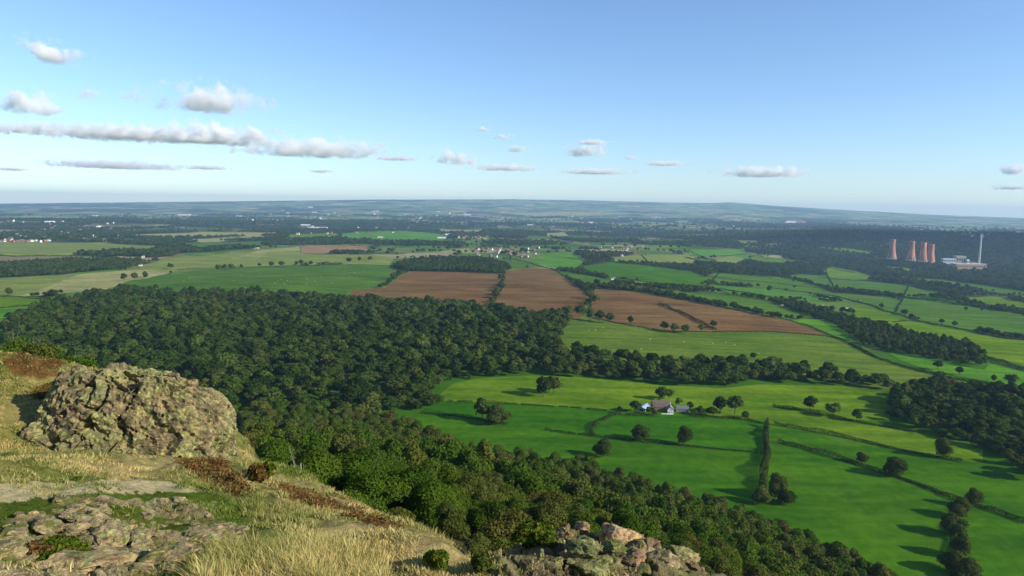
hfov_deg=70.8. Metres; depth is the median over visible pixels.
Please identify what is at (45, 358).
bracken
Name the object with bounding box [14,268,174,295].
stubble field
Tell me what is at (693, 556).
boulder
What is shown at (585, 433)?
hedge
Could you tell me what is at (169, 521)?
stone
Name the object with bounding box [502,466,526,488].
broadleaf tree
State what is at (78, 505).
stone
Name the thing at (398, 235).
pasture
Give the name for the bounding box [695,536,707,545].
broadleaf tree
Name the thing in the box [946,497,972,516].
field tree
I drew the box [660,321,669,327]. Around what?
field tree
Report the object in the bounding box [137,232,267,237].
stubble field
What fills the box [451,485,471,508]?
broadleaf tree
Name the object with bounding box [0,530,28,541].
stone
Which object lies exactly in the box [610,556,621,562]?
stone
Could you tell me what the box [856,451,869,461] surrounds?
field tree
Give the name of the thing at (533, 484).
broadleaf tree
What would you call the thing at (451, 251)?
stubble field
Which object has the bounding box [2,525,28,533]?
stone
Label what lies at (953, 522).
field tree
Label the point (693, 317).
hedge
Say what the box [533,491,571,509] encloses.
broadleaf tree
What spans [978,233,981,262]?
power station chimney
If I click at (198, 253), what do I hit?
pasture
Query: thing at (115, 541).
stone
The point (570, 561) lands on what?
stone
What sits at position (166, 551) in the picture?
stone
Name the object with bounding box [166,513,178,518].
stone
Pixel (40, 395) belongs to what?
bracken
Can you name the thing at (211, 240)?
stubble field
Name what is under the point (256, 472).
bush
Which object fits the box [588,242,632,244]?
pasture
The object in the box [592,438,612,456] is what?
field tree
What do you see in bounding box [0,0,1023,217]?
sky
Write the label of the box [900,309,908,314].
field tree
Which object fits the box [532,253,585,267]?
pasture
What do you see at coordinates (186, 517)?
stone
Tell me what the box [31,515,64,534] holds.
stone
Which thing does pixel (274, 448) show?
broadleaf tree
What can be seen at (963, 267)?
works yard
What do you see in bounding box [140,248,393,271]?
pasture
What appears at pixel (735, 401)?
field tree
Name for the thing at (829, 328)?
pasture
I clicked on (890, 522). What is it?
pasture
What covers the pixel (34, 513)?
stone
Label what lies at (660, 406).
farmhouse wing
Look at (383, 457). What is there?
broadleaf tree
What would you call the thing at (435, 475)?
broadleaf tree
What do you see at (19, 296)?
hedge
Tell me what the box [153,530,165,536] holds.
stone
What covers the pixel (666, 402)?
farm barn
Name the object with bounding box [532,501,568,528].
birch tree
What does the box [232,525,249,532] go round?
stone
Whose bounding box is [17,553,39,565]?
stone
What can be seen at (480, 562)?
bush
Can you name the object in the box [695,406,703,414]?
field tree
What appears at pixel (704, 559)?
broadleaf tree
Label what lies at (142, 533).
stone
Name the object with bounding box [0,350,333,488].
grass
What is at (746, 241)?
pasture
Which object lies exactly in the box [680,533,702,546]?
broadleaf tree
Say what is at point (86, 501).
stone
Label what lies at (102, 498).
stone
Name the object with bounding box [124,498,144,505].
stone
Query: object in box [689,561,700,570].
stone
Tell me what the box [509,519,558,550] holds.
bush
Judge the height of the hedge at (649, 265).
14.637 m
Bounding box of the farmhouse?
[667,403,673,412]
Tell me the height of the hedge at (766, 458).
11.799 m
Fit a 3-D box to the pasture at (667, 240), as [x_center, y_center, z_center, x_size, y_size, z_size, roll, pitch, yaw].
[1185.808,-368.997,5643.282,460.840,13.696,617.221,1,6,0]
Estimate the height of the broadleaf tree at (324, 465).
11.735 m
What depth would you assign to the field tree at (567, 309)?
1326.53 m
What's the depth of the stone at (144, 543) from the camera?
8.48 m
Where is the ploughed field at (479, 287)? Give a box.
[350,271,501,308]
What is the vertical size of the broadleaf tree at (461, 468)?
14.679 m
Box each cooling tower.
[886,239,896,258]
[905,241,915,260]
[917,242,927,261]
[925,244,934,262]
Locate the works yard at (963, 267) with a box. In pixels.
[949,261,986,269]
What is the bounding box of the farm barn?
[651,400,669,406]
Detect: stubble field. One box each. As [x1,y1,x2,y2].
[1,215,122,217]
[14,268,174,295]
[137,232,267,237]
[193,236,263,241]
[230,246,299,258]
[439,248,468,252]
[440,229,480,231]
[505,212,634,215]
[546,232,567,236]
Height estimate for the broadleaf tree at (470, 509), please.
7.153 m
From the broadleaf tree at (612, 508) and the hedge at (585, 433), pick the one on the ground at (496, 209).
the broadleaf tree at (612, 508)
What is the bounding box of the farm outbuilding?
[676,405,688,411]
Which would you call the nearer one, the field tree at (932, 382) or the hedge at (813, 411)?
the hedge at (813, 411)
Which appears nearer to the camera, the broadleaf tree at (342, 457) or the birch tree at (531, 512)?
the broadleaf tree at (342, 457)
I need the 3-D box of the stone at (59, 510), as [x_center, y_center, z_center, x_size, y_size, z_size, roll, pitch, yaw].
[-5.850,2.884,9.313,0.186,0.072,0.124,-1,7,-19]
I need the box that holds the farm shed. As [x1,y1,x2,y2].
[637,403,650,411]
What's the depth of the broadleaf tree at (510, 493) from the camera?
172.74 m
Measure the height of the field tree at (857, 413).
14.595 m
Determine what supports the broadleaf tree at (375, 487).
on the ground at (496, 209)
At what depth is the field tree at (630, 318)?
1239.60 m
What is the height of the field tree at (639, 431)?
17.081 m
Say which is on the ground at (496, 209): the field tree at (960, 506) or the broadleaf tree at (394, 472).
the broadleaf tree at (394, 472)
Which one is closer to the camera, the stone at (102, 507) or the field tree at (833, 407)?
the stone at (102, 507)
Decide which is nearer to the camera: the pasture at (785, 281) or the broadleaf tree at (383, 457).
the broadleaf tree at (383, 457)
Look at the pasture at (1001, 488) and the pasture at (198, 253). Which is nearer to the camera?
the pasture at (1001, 488)
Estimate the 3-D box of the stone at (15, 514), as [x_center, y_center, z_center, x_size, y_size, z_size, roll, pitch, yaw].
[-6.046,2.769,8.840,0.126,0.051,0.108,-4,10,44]
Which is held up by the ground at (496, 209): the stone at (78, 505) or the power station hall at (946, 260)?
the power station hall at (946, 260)
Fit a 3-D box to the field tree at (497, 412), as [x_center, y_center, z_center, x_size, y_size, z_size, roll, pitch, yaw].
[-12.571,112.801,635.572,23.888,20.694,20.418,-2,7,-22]
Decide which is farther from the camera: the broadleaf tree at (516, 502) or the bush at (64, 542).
the broadleaf tree at (516, 502)
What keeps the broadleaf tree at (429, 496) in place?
on the ground at (496, 209)
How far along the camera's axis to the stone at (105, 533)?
8.48 m
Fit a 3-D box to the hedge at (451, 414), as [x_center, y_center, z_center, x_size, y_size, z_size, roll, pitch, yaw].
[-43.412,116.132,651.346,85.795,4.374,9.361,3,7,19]
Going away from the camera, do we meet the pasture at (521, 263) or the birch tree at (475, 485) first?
the birch tree at (475, 485)
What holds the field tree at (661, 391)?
on the pasture at (758, 400)
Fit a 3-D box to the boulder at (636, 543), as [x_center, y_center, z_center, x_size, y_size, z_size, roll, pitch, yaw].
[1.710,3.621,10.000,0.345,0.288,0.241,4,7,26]
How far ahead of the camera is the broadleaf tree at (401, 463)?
180.27 m
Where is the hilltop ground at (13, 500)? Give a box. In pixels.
[0,353,726,575]
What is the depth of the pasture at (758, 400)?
752.85 m
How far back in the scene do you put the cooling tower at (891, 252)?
4331.87 m
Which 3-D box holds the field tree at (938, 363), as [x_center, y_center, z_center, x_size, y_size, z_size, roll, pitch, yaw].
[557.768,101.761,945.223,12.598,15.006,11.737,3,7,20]
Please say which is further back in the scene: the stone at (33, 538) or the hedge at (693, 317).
the hedge at (693, 317)
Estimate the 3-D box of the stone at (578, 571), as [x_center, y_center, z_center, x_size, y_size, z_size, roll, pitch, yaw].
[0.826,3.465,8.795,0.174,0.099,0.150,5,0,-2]
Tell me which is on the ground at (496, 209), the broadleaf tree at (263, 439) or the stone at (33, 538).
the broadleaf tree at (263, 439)
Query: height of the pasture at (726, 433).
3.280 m
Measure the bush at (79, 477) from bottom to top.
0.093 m
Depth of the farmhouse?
685.62 m
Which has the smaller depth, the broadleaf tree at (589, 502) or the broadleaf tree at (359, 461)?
the broadleaf tree at (359, 461)
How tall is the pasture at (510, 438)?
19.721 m
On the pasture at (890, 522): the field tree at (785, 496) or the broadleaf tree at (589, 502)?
the field tree at (785, 496)
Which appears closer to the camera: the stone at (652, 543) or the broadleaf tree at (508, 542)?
the stone at (652, 543)
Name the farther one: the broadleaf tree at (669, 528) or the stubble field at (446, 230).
the stubble field at (446, 230)
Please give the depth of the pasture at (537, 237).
6154.80 m
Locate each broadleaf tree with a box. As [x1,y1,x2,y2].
[0,317,34,351]
[9,339,60,358]
[50,343,85,364]
[75,351,99,368]
[242,432,259,448]
[254,434,288,447]
[255,439,293,459]
[268,455,295,460]
[271,455,290,464]
[286,449,343,487]
[292,445,327,458]
[331,454,380,490]
[333,452,363,462]
[336,489,369,505]
[343,467,411,511]
[353,447,393,468]
[353,490,368,503]
[380,468,404,511]
[385,506,424,525]
[386,466,433,518]
[388,451,398,461]
[394,460,411,466]
[403,478,454,526]
[410,457,461,484]
[423,484,467,524]
[424,467,437,478]
[443,475,465,485]
[449,483,465,493]
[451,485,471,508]
[457,465,469,475]
[461,505,480,538]
[466,461,486,473]
[467,499,483,507]
[469,500,507,531]
[475,508,532,548]
[485,533,509,554]
[490,537,516,546]
[496,483,507,501]
[497,483,530,501]
[501,497,529,510]
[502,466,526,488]
[514,470,545,495]
[524,492,540,502]
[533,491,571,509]
[550,491,572,501]
[567,506,602,527]
[569,495,595,503]
[575,496,599,510]
[589,522,602,531]
[590,502,611,521]
[595,498,605,509]
[597,516,610,528]
[600,496,632,513]
[610,506,660,537]
[615,504,635,511]
[658,538,673,549]
[661,522,695,538]
[668,532,697,548]
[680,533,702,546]
[692,539,723,556]
[695,529,724,543]
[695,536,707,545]
[698,553,736,575]
[698,562,715,573]
[722,551,743,575]
[741,558,755,571]
[751,558,767,568]
[761,561,780,575]
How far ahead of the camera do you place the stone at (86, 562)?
7.69 m
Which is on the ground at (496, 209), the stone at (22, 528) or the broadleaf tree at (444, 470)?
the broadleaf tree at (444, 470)
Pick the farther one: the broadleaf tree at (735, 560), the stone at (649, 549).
the broadleaf tree at (735, 560)
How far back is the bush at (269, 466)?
15.93 m
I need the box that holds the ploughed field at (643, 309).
[589,289,823,334]
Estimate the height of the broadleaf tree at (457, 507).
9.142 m
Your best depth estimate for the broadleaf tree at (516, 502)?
146.30 m
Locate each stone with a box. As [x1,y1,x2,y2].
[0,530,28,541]
[0,538,26,548]
[0,543,28,558]
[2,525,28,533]
[2,557,10,562]
[13,511,23,516]
[14,520,28,527]
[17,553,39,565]
[24,534,51,542]
[27,510,38,515]
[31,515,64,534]
[31,545,138,575]
[45,557,65,567]
[51,508,63,512]
[58,508,84,522]
[62,521,93,533]
[66,501,85,509]
[80,498,90,503]
[90,503,111,514]
[91,494,110,503]
[91,520,129,546]
[108,517,124,524]
[109,537,121,544]
[117,501,129,506]
[121,524,133,530]
[121,548,139,556]
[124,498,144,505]
[127,562,155,573]
[128,530,154,541]
[128,537,156,551]
[138,539,202,567]
[140,511,153,519]
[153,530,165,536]
[157,497,169,502]
[158,560,177,570]
[164,520,174,523]
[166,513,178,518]
[169,496,187,502]
[182,515,190,520]
[185,524,230,545]
[189,520,199,524]
[201,544,218,554]
[209,521,229,524]
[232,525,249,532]
[536,549,544,559]
[550,556,562,565]
[559,526,568,535]
[560,549,567,563]
[563,565,572,574]
[564,531,572,536]
[566,558,574,565]
[573,568,583,575]
[574,521,589,531]
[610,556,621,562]
[644,537,660,549]
[646,547,655,554]
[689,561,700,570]
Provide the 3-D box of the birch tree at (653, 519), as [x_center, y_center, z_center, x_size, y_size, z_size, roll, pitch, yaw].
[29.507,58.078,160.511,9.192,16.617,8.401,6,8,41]
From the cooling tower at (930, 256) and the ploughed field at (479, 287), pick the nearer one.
the ploughed field at (479, 287)
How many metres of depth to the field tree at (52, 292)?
1570.23 m
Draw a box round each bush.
[24,540,55,554]
[33,535,95,562]
[72,475,81,480]
[247,463,266,483]
[263,460,276,480]
[423,549,449,570]
[470,552,492,572]
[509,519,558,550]
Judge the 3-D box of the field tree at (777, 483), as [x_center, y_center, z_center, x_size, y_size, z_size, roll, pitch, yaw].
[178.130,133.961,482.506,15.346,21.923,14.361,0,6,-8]
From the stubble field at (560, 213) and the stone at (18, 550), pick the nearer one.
the stone at (18, 550)
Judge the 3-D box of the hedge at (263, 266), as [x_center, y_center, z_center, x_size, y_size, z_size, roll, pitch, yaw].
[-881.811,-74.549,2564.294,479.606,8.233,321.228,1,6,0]
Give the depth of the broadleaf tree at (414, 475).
93.58 m
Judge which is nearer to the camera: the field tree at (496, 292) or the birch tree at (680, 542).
the birch tree at (680, 542)
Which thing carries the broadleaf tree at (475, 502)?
on the ground at (496, 209)
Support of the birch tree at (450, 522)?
on the ground at (496, 209)
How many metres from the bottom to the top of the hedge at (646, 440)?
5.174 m
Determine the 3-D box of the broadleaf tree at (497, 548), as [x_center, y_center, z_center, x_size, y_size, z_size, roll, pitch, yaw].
[0.023,25.094,61.008,4.736,7.851,5.019,3,7,18]
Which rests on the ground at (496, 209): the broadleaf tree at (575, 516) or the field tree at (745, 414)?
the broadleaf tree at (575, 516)
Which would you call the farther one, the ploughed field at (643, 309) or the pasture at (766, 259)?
the pasture at (766, 259)
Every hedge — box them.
[0,295,41,298]
[176,264,341,269]
[420,410,507,424]
[447,399,631,410]
[516,259,603,277]
[544,428,593,436]
[551,268,591,314]
[586,315,849,340]
[589,411,616,434]
[594,433,762,453]
[611,261,684,270]
[616,278,713,286]
[616,412,657,416]
[635,290,875,356]
[657,302,716,329]
[683,291,772,301]
[689,413,763,423]
[700,275,818,287]
[708,286,770,296]
[772,287,852,300]
[772,403,913,431]
[773,421,962,461]
[778,437,1023,522]
[817,276,933,289]
[849,341,985,383]
[853,300,1022,338]
[894,285,908,311]
[947,515,961,575]
[986,356,1023,369]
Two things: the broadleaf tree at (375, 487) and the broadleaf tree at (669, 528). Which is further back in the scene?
the broadleaf tree at (669, 528)
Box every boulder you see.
[563,535,603,559]
[572,554,619,575]
[598,522,644,544]
[599,531,606,541]
[602,539,627,556]
[618,545,645,566]
[624,539,646,553]
[647,548,680,569]
[665,544,689,560]
[682,546,700,562]
[698,567,706,573]
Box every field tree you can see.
[4,287,12,293]
[48,289,58,294]
[130,273,137,279]
[486,404,511,423]
[493,289,500,295]
[561,306,573,314]
[574,305,585,315]
[585,289,593,295]
[586,308,594,319]
[592,294,600,303]
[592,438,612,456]
[594,310,604,321]
[605,312,614,319]
[627,316,633,323]
[630,424,650,440]
[655,386,668,399]
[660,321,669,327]
[665,389,674,395]
[670,323,679,329]
[675,398,682,404]
[676,425,692,443]
[680,324,689,332]
[687,401,693,407]
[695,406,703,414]
[708,406,717,414]
[709,320,716,325]
[713,396,728,413]
[728,395,744,414]
[741,411,748,417]
[751,486,771,503]
[768,472,788,498]
[777,488,797,503]
[802,396,818,410]
[824,402,841,416]
[851,409,862,421]
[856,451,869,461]
[882,456,908,475]
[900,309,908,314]
[929,379,937,385]
[933,360,942,369]
[934,437,953,457]
[936,549,964,569]
[939,512,969,535]
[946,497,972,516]
[949,532,970,556]
[955,366,963,374]
[956,557,983,575]
[964,487,984,506]
[1003,374,1019,381]
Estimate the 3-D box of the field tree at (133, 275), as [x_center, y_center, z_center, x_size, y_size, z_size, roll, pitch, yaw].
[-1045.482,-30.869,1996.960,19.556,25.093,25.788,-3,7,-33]
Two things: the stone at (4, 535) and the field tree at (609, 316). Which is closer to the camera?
the stone at (4, 535)
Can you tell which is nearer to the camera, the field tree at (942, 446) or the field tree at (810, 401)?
the field tree at (942, 446)
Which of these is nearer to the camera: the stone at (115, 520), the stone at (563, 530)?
the stone at (115, 520)
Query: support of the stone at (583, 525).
on the hilltop ground at (13, 500)
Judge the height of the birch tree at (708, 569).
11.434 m
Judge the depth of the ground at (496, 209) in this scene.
5977.26 m
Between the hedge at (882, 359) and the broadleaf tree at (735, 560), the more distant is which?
the hedge at (882, 359)
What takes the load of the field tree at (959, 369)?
on the pasture at (989, 371)
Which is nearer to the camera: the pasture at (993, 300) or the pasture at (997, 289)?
the pasture at (993, 300)
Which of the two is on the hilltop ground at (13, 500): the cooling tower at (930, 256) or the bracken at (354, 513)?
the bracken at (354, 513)
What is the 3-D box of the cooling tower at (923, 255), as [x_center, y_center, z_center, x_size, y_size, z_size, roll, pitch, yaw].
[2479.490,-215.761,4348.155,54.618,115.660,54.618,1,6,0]
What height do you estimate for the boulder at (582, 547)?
0.302 m
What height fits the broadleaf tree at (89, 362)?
5.452 m
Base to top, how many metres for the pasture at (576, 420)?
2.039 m
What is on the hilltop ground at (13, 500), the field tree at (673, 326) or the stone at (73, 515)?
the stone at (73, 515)
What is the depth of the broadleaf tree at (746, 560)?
171.83 m
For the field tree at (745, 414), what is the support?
on the pasture at (758, 400)
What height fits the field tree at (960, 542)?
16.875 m
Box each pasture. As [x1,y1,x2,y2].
[0,241,154,256]
[0,274,77,295]
[0,297,40,306]
[0,306,29,322]
[122,265,395,297]
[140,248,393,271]
[167,249,255,257]
[186,241,261,248]
[288,233,338,239]
[342,230,447,240]
[398,414,595,459]
[422,401,612,434]
[440,375,659,410]
[485,253,544,268]
[526,236,551,238]
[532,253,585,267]
[552,270,610,282]
[560,317,1016,404]
[583,262,706,284]
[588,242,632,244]
[594,437,766,515]
[595,414,765,452]
[612,254,693,264]
[637,245,681,247]
[638,287,813,318]
[641,239,687,242]
[660,385,891,421]
[689,248,744,255]
[705,273,837,295]
[716,256,742,262]
[726,293,771,300]
[736,240,757,243]
[748,256,814,264]
[765,442,954,575]
[768,406,982,463]
[768,425,1023,521]
[792,274,936,295]
[793,319,853,340]
[823,247,873,252]
[823,267,871,279]
[833,293,1023,334]
[853,307,1023,364]
[890,353,1023,384]
[903,277,1023,294]
[952,506,1023,575]
[968,296,1023,307]
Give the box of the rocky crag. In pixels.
[20,362,239,458]
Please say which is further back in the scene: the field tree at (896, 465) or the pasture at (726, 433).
the pasture at (726, 433)
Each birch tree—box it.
[434,501,470,539]
[456,472,488,503]
[462,532,491,555]
[479,480,503,502]
[481,470,505,486]
[523,505,550,522]
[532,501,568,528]
[561,502,588,527]
[638,515,667,540]
[673,538,701,555]
[703,566,714,574]
[707,537,732,552]
[709,554,736,575]
[743,562,769,575]
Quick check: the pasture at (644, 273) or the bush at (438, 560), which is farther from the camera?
the pasture at (644, 273)
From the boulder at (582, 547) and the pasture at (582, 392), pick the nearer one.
the boulder at (582, 547)
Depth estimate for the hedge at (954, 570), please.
408.83 m
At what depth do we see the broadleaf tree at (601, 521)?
146.98 m
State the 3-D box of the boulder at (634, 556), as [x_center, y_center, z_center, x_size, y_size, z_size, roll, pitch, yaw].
[1.498,3.368,9.044,0.350,0.193,0.358,4,7,24]
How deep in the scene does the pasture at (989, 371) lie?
945.20 m
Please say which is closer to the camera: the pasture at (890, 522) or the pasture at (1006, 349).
the pasture at (890, 522)
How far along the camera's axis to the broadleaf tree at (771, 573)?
167.98 m
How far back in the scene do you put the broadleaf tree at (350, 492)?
67.72 m
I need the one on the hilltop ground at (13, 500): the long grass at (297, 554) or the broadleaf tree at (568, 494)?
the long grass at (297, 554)
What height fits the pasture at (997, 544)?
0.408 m
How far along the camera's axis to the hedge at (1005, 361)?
994.03 m
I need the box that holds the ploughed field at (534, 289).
[496,268,588,319]
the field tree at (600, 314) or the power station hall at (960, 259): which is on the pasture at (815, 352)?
the field tree at (600, 314)
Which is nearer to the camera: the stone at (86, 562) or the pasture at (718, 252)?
the stone at (86, 562)
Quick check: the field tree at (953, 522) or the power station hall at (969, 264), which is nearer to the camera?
the field tree at (953, 522)
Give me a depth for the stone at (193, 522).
9.81 m
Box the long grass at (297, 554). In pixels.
[172,521,402,575]
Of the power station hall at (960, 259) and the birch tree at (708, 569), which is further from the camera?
the power station hall at (960, 259)
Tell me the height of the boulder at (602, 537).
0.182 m
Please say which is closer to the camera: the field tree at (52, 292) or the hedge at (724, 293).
the field tree at (52, 292)
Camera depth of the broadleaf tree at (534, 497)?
179.97 m
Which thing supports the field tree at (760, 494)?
on the pasture at (732, 477)
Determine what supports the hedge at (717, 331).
on the pasture at (815, 352)
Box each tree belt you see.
[0,254,122,256]
[315,261,342,264]
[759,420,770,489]
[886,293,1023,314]
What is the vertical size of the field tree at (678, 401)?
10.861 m
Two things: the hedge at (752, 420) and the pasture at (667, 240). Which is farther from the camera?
the pasture at (667, 240)
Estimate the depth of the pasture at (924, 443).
639.35 m
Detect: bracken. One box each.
[0,351,72,377]
[27,381,51,400]
[174,456,255,494]
[266,481,408,528]
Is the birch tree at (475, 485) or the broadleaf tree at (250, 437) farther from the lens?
the broadleaf tree at (250, 437)
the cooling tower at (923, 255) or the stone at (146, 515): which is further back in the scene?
the cooling tower at (923, 255)
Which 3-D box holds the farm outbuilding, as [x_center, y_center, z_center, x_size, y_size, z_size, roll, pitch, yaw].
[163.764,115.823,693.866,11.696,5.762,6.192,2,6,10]
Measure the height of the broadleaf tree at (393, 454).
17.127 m
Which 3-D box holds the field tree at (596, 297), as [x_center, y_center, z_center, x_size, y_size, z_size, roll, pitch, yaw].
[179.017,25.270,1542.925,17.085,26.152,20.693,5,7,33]
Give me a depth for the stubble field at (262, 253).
3454.38 m
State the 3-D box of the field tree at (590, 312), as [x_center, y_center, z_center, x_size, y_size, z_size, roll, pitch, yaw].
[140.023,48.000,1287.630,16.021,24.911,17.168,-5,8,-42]
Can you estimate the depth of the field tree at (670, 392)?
735.46 m
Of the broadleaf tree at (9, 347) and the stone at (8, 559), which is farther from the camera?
the broadleaf tree at (9, 347)
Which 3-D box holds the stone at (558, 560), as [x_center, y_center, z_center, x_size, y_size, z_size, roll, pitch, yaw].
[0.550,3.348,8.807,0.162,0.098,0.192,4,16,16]
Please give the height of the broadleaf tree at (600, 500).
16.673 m
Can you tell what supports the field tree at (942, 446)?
on the pasture at (924, 443)
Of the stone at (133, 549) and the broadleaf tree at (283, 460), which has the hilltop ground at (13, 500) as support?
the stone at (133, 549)
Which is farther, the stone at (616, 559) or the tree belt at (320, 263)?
the tree belt at (320, 263)
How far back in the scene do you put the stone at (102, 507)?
9.83 m
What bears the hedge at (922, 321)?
on the pasture at (971, 318)
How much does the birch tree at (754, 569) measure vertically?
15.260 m
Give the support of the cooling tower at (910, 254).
on the ground at (496, 209)
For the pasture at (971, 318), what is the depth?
1770.63 m
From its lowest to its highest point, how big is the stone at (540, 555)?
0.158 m
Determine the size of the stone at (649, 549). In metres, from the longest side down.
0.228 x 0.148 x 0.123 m
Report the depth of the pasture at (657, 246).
4833.01 m
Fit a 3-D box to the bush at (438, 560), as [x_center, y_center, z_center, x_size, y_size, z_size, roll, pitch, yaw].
[-0.859,3.084,8.216,0.315,0.242,0.409,1,6,0]
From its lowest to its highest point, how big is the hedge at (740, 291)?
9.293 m
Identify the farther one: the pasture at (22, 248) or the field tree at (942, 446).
the pasture at (22, 248)
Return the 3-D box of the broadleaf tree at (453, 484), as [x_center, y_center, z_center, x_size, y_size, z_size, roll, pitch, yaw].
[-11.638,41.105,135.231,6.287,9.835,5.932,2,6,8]
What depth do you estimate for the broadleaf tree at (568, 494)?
215.97 m
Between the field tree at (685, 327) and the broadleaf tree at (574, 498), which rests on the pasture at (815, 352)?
the field tree at (685, 327)
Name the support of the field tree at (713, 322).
on the ploughed field at (643, 309)
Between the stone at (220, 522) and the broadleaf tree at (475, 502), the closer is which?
the stone at (220, 522)
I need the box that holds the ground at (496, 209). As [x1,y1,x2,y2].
[0,199,1023,550]
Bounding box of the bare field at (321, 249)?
[301,245,367,253]
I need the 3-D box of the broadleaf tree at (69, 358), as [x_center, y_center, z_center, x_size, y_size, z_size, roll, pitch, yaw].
[-33.566,6.742,53.361,3.112,5.452,3.839,6,8,37]
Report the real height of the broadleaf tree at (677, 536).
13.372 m
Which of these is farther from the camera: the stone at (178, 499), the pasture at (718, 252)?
the pasture at (718, 252)
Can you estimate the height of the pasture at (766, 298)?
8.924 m
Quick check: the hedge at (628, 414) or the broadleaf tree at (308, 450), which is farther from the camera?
the hedge at (628, 414)
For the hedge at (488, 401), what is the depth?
696.12 m
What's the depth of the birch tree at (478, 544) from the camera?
71.55 m
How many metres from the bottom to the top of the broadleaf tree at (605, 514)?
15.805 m
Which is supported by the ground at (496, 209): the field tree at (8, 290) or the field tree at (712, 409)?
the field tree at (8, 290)
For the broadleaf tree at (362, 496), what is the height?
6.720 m
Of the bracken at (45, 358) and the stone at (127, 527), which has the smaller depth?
the stone at (127, 527)
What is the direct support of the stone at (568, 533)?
on the hilltop ground at (13, 500)
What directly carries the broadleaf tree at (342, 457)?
on the ground at (496, 209)
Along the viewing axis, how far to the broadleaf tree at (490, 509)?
102.69 m
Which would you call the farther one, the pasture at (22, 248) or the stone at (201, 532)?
the pasture at (22, 248)
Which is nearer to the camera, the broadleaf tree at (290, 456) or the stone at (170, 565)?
the stone at (170, 565)
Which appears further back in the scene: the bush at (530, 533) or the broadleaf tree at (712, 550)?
the broadleaf tree at (712, 550)
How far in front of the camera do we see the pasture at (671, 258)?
3544.61 m
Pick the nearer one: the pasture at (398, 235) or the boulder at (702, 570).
the boulder at (702, 570)
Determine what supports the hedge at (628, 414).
on the pasture at (726, 433)
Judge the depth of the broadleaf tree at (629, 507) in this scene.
197.07 m
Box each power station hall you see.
[940,258,955,263]
[950,263,985,266]
[953,256,965,262]
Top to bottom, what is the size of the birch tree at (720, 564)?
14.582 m
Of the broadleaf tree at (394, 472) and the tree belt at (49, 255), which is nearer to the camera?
the broadleaf tree at (394, 472)
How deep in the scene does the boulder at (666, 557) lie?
10.01 m
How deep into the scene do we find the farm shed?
690.94 m
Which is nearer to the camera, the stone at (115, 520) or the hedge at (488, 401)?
the stone at (115, 520)
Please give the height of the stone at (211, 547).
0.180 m
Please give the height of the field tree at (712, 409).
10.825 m
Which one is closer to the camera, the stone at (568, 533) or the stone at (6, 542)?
the stone at (6, 542)
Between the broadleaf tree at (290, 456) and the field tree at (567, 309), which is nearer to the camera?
the broadleaf tree at (290, 456)
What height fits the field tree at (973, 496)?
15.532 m
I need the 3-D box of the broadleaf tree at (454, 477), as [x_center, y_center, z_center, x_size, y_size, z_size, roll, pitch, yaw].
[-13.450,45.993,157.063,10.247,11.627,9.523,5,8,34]
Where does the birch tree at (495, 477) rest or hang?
on the ground at (496, 209)
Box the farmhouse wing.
[654,401,665,410]
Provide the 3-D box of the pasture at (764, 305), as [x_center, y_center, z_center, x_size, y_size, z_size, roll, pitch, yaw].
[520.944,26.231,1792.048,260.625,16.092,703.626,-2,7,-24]
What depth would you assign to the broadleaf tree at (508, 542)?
75.95 m
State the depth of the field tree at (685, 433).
590.33 m
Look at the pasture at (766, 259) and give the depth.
4243.03 m

